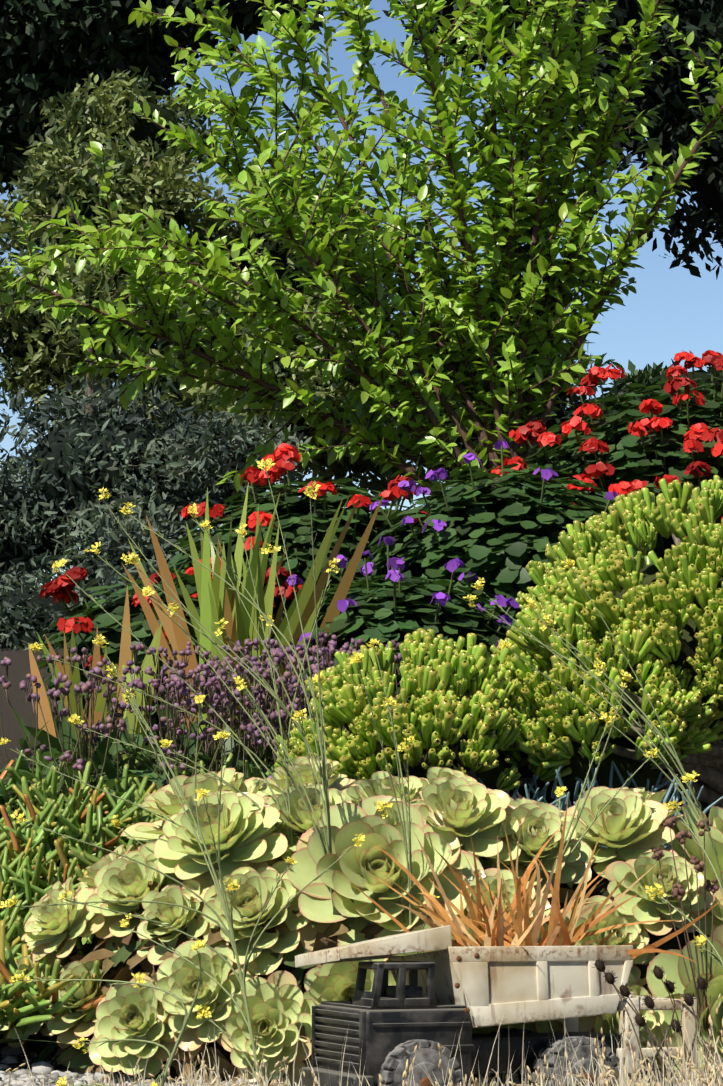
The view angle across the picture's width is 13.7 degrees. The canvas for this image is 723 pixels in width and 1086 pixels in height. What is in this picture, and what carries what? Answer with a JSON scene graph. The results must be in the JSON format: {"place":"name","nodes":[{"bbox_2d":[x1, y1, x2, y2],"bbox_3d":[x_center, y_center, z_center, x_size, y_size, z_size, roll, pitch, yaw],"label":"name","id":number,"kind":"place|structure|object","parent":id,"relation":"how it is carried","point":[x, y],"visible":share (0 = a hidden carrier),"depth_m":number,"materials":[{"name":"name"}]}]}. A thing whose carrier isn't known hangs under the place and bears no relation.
{"place":"outdoors","nodes":[
{"label":"outdoors","id":0,"kind":"place"},
{"bbox_2d":[0,0,271,163],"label":"tree","id":1,"kind":"object","parent":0,"point":[238,18],"visible":0.23,"depth_m":69.55,"materials":[{"name":"green plant"}]},
{"bbox_2d":[0,0,335,195],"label":"tree","id":2,"kind":"object","parent":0,"point":[161,61],"depth_m":69.15,"materials":[{"name":"green plant"}]},
{"bbox_2d":[6,100,400,467],"bbox_3d":[-0.695,-1.369,15.075,2.017,2.146,2.469,0,-4,2],"label":"olive shrub","id":3,"kind":"object","parent":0,"point":[144,129],"visible":0.04,"depth_m":14.86,"materials":[{"name":"green plant"}]},
{"bbox_2d":[0,66,425,562],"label":"olive shrub","id":4,"kind":"object","parent":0,"point":[168,167],"depth_m":14.74,"materials":[{"name":"green plant"}]},
{"bbox_2d":[0,646,709,1085],"bbox_3d":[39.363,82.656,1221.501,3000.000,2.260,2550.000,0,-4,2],"label":"ground","id":5,"kind":"structure","parent":0,"point":[18,670],"depth_m":8.23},
{"bbox_2d":[0,858,88,1047],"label":"soil","id":6,"kind":"structure","parent":5,"relation":"on","point":[10,1040],"depth_m":4.77,"materials":[{"name":"brown soil"}]},
{"bbox_2d":[0,748,274,1037],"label":"ice plant","id":7,"kind":"object","parent":6,"relation":"on","point":[31,856],"visible":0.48,"depth_m":5.42,"materials":[{"name":"green plant"}]},
{"bbox_2d":[0,414,268,646],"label":"shrub","id":8,"kind":"object","parent":5,"relation":"on","point":[55,451],"visible":0.27,"depth_m":11.78,"materials":[{"name":"green plant"}]},
{"bbox_2d":[0,348,311,650],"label":"shrub","id":9,"kind":"object","parent":5,"relation":"on","point":[187,462],"depth_m":11.72,"materials":[{"name":"green plant"}]},
{"bbox_2d":[0,632,408,859],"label":"statice","id":10,"kind":"object","parent":5,"relation":"on","point":[105,757],"depth_m":6.02,"materials":[{"name":"purple plant"}]},
{"bbox_2d":[28,482,384,775],"bbox_3d":[-0.315,0.202,6.771,0.658,0.733,0.730,-1,-4,15],"label":"flax clump","id":11,"kind":"object","parent":5,"relation":"on","point":[218,599],"visible":0.42,"depth_m":6.92,"materials":[{"name":"green plant"}]},
{"bbox_2d":[0,1045,719,1085],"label":"ground pebbles","id":12,"kind":"object","parent":5,"relation":"on","point":[7,1051],"visible":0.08,"depth_m":4.68,"materials":[{"name":"grey gravel"}]},
{"bbox_2d":[0,755,722,1084],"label":"rosette succulents","id":13,"kind":"object","parent":5,"relation":"on","point":[451,810],"visible":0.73,"depth_m":4.73,"materials":[{"name":"green plant"}]},
{"bbox_2d":[0,966,722,1085],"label":"dry grass","id":14,"kind":"structure","parent":5,"relation":"on","point":[711,1079],"depth_m":4.12,"materials":[{"name":"beige plant"}]},
{"bbox_2d":[0,458,722,1085],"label":"mustard","id":15,"kind":"object","parent":5,"relation":"on","point":[241,975],"depth_m":4.69,"materials":[{"name":"green plant"}]},
{"bbox_2d":[22,832,709,1084],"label":"soil","id":16,"kind":"structure","parent":5,"relation":"on","point":[124,961],"depth_m":4.72,"materials":[{"name":"brown soil"}]},
{"bbox_2d":[37,350,722,752],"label":"geranium","id":17,"kind":"object","parent":5,"relation":"on","point":[513,560],"depth_m":7.58,"materials":[{"name":"green plant"}]},
{"bbox_2d":[59,364,722,654],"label":"geranium stalks","id":18,"kind":"object","parent":17,"relation":"attached to","point":[65,606],"visible":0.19,"depth_m":7.75,"materials":[{"name":"plant"}]},
{"bbox_2d":[295,925,697,1085],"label":"toy dump truck","id":19,"kind":"object","parent":5,"relation":"on","point":[428,1002],"visible":0.92,"depth_m":4.31,"materials":[{"name":"white plastic"}]},
{"bbox_2d":[345,801,722,963],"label":"spiky orange plant","id":20,"kind":"object","parent":19,"relation":"in","point":[560,931],"visible":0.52,"depth_m":4.41,"materials":[{"name":"orange plant"}]},
{"bbox_2d":[274,475,722,807],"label":"jade bush","id":21,"kind":"object","parent":5,"relation":"on","point":[439,674],"depth_m":5.58,"materials":[{"name":"green plant"}]},
{"bbox_2d":[478,761,722,849],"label":"blue succulent","id":22,"kind":"object","parent":5,"relation":"on","point":[537,795],"visible":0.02,"depth_m":5.53,"materials":[{"name":"plant"}]},
{"bbox_2d":[604,827,713,1084],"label":"flower stalks","id":23,"kind":"object","parent":5,"relation":"on","point":[707,1025],"visible":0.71,"depth_m":4.63,"materials":[{"name":"beige plant"}]},
{"bbox_2d":[592,816,718,1032],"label":"dried flower heads","id":24,"kind":"object","parent":23,"relation":"attached to","point":[676,890],"visible":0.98,"depth_m":4.28,"materials":[{"name":"brown plant"}]},
{"bbox_2d":[0,0,722,500],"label":"plum tree","id":25,"kind":"object","parent":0,"point":[366,404],"depth_m":9.36,"materials":[{"name":"green plant"}]},
{"bbox_2d":[0,0,722,584],"label":"sky","id":26,"kind":"structure","parent":0,"point":[672,311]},
{"bbox_2d":[333,288,677,470],"bbox_3d":[0.677,-0.353,12.987,1.623,1.560,1.025,0,-4,2],"label":"shrub","id":27,"kind":"object","parent":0,"point":[573,400],"depth_m":12.85,"materials":[{"name":"plant"}]},
{"bbox_2d":[390,315,639,461],"bbox_3d":[0.721,-0.624,12.982,1.264,0.774,0.687,0,-4,2],"label":"shrub","id":28,"kind":"object","parent":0,"point":[473,435],"visible":0.06,"depth_m":12.81,"materials":[{"name":"green plant"}]},
{"bbox_2d":[382,0,722,279],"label":"tree","id":29,"kind":"object","parent":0,"point":[697,16],"depth_m":58.99,"materials":[{"name":"green plant"}]},
{"bbox_2d":[425,0,722,215],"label":"tree","id":30,"kind":"object","parent":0,"point":[710,194],"visible":0.12,"depth_m":59.14,"materials":[{"name":"green plant"}]},
{"bbox_2d":[604,359,722,414],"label":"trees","id":31,"kind":"object","parent":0,"point":[639,376],"visible":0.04,"depth_m":80.02,"materials":[{"name":"green plant"}]},
{"bbox_2d":[644,372,713,390],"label":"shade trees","id":32,"kind":"object","parent":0,"point":[704,376],"visible":0.19,"depth_m":79.56,"materials":[{"name":"green plant"}]}
]}

